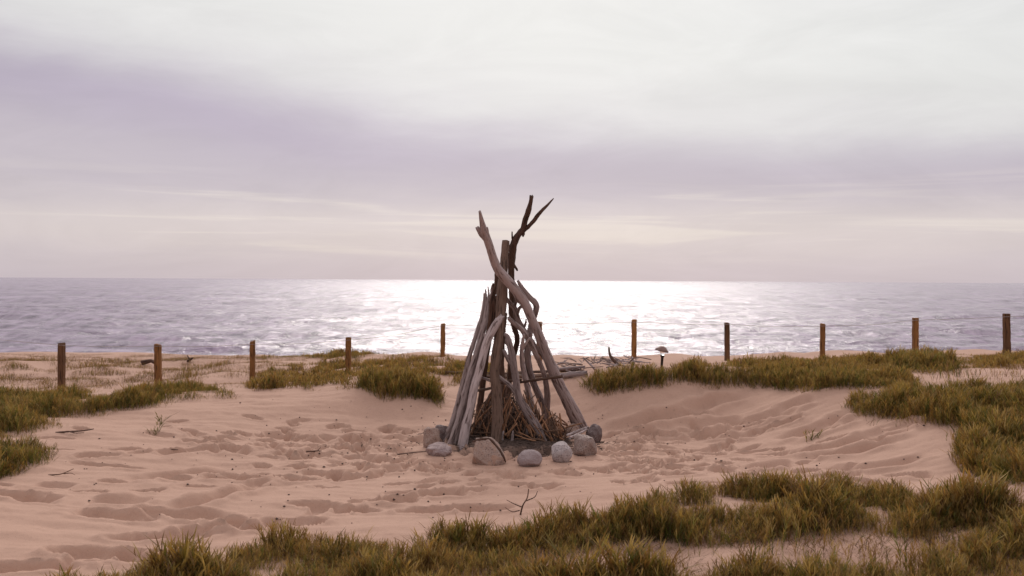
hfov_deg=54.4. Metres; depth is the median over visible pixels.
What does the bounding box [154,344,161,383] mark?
fence post
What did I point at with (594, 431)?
stone
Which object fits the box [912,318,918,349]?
fence post
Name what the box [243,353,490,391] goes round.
grass
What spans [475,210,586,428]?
driftwood log
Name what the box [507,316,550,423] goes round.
driftwood stick
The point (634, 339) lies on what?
fence post
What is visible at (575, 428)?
stone
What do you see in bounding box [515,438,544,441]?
kindling stick
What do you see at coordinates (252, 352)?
fence post
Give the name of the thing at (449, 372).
driftwood pole
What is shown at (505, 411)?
kindling stick
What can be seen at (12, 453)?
grass
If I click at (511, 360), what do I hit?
driftwood log
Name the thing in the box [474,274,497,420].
driftwood branch
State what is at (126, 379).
grass
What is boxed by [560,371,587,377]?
driftwood pole
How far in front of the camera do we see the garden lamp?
11.65 m
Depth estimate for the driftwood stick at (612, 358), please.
12.12 m
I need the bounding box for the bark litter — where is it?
[399,392,625,456]
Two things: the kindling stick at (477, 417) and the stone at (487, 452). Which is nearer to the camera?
the stone at (487, 452)
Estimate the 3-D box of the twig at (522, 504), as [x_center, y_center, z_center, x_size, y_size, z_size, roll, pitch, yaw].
[0.062,1.455,6.724,0.222,0.193,0.032,0,0,0]
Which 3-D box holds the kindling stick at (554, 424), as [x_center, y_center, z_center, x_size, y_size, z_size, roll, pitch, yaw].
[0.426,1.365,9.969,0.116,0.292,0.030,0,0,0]
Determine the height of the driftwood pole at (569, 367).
0.082 m
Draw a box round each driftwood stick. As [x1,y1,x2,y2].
[478,384,502,391]
[499,313,506,408]
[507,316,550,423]
[519,334,534,411]
[520,375,562,383]
[566,426,588,435]
[569,429,587,438]
[583,357,595,369]
[608,347,618,363]
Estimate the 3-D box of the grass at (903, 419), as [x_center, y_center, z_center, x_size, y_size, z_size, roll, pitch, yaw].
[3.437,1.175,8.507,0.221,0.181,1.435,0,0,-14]
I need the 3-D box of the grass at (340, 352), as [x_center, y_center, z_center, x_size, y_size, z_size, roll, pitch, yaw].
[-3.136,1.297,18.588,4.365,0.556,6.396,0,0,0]
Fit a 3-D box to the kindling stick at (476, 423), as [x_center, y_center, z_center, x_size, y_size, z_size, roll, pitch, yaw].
[-0.314,1.320,9.905,0.240,0.317,0.050,1,1,26]
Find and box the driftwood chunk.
[140,359,153,364]
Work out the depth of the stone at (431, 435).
9.32 m
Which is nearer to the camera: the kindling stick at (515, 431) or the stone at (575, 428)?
the kindling stick at (515, 431)
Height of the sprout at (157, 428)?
0.136 m
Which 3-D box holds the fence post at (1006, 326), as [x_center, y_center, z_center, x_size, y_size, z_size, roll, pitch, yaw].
[7.710,0.873,15.508,0.096,0.953,0.094,-1,0,-5]
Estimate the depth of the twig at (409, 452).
9.11 m
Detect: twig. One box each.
[48,468,74,474]
[55,428,93,433]
[397,451,425,454]
[505,489,537,514]
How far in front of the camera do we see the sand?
8.37 m
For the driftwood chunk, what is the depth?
19.18 m
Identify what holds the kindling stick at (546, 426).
on the sand
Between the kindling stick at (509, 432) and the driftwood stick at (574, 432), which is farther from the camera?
the driftwood stick at (574, 432)
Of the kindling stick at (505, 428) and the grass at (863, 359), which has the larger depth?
the grass at (863, 359)
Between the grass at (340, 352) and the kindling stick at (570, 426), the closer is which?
the kindling stick at (570, 426)
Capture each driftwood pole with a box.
[445,371,521,374]
[487,373,549,378]
[518,369,581,372]
[559,366,584,369]
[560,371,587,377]
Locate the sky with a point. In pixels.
(669, 140)
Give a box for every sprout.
[147,422,164,434]
[155,412,170,423]
[803,429,822,441]
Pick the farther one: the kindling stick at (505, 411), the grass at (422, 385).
the grass at (422, 385)
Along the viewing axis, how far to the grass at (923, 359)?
12.45 m
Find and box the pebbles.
[79,402,924,523]
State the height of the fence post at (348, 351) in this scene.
0.848 m
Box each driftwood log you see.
[442,293,484,441]
[447,287,491,444]
[454,355,478,443]
[457,314,504,449]
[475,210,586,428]
[483,392,491,408]
[490,240,509,442]
[499,332,546,440]
[517,280,551,421]
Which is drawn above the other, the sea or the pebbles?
the sea
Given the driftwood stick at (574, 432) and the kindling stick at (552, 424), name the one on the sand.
the kindling stick at (552, 424)
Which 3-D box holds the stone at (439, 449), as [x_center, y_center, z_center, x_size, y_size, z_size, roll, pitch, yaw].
[-0.663,1.472,9.010,0.242,0.144,0.209,6,0,0]
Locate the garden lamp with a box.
[655,346,667,367]
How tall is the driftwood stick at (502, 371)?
1.331 m
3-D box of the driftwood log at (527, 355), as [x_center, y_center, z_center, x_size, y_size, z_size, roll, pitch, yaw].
[0.244,0.760,10.484,0.238,1.692,1.047,0,0,16]
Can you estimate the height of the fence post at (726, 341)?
0.862 m
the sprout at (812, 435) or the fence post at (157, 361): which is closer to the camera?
the sprout at (812, 435)
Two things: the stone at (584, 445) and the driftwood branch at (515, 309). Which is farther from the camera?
the driftwood branch at (515, 309)
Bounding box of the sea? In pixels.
[0,277,1023,356]
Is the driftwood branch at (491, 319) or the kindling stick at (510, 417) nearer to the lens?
the kindling stick at (510, 417)
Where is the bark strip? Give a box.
[472,438,505,462]
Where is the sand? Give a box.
[0,349,1023,575]
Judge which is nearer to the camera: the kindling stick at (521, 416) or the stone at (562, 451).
the stone at (562, 451)
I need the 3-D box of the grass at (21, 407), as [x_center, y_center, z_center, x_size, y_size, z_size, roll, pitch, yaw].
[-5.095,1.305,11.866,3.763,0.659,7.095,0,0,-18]
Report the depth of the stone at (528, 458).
8.46 m
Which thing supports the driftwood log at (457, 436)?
on the sand
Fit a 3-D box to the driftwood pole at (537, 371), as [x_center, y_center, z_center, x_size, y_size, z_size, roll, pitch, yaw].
[0.416,1.037,12.436,1.026,0.128,0.056,1,1,34]
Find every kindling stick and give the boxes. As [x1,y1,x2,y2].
[470,405,491,433]
[471,402,483,434]
[478,412,518,437]
[504,398,506,424]
[504,406,514,434]
[506,423,516,438]
[509,415,520,437]
[511,399,530,436]
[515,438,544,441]
[538,412,552,440]
[545,409,556,439]
[549,410,559,438]
[558,423,582,431]
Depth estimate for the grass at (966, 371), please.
11.23 m
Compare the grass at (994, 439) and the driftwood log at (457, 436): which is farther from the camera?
the driftwood log at (457, 436)
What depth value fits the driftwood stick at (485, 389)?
9.76 m
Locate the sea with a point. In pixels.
(280, 317)
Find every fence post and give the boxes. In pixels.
[57,342,65,387]
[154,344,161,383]
[249,340,255,377]
[345,337,350,370]
[440,323,444,356]
[631,319,636,358]
[724,322,729,360]
[820,323,825,356]
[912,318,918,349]
[1002,313,1010,353]
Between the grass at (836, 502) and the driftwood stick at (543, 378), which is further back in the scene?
the driftwood stick at (543, 378)
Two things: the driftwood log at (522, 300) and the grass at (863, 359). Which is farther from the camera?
the grass at (863, 359)
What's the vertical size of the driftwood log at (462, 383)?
1.538 m
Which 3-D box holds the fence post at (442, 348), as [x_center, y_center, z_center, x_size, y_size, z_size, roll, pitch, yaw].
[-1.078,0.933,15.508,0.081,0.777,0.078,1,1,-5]
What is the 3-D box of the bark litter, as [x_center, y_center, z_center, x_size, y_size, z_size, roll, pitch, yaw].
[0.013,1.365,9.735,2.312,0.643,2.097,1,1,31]
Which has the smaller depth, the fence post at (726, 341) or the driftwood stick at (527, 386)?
the driftwood stick at (527, 386)
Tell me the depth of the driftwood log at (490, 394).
10.25 m
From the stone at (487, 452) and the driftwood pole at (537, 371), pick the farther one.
the driftwood pole at (537, 371)
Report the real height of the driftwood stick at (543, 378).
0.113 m
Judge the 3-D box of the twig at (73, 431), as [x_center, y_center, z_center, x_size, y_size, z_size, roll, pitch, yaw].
[-3.979,1.302,9.034,0.306,0.034,0.167,0,0,0]
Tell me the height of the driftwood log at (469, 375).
1.566 m
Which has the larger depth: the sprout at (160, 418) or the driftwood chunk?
the driftwood chunk
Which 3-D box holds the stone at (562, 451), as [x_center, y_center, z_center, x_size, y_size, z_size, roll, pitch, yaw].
[0.439,1.448,8.728,0.190,0.200,0.217,0,0,0]
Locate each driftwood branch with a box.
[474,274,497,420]
[506,195,553,396]
[507,298,573,423]
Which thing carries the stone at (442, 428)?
on the sand
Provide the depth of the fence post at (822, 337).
15.47 m
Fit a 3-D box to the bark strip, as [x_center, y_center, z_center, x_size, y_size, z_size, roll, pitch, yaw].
[-0.197,1.403,8.600,0.296,0.226,0.083,0,0,0]
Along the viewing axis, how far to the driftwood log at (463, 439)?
9.57 m
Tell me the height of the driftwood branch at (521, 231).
2.509 m
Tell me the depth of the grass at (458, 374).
12.69 m
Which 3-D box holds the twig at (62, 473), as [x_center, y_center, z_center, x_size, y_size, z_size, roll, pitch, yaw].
[-3.380,1.392,7.521,0.226,0.047,0.083,0,0,10]
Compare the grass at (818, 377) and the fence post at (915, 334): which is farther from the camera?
the fence post at (915, 334)
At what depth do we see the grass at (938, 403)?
8.83 m
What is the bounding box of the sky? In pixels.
[0,0,1023,282]
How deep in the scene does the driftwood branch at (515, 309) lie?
10.00 m
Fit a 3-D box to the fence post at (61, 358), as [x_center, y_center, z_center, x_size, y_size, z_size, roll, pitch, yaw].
[-7.019,1.335,15.512,0.095,0.972,0.094,0,0,8]
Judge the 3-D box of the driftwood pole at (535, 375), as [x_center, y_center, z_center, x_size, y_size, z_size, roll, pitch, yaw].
[0.071,1.087,12.408,1.182,0.124,0.155,1,1,28]
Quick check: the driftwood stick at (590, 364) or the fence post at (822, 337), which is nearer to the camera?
the driftwood stick at (590, 364)
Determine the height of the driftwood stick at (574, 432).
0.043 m
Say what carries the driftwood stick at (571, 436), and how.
on the sand
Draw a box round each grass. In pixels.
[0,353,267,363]
[0,353,306,390]
[0,376,239,437]
[0,432,61,479]
[1,376,217,384]
[41,464,1023,575]
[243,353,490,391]
[247,346,458,359]
[348,364,452,407]
[447,367,585,385]
[576,356,922,397]
[677,349,1023,372]
[841,373,1023,427]
[865,412,954,440]
[871,343,965,373]
[914,359,1023,385]
[940,402,1023,485]
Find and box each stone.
[423,427,439,447]
[425,442,451,455]
[435,424,447,438]
[472,437,503,465]
[517,449,541,466]
[551,441,572,462]
[565,423,578,434]
[573,434,596,455]
[586,424,601,442]

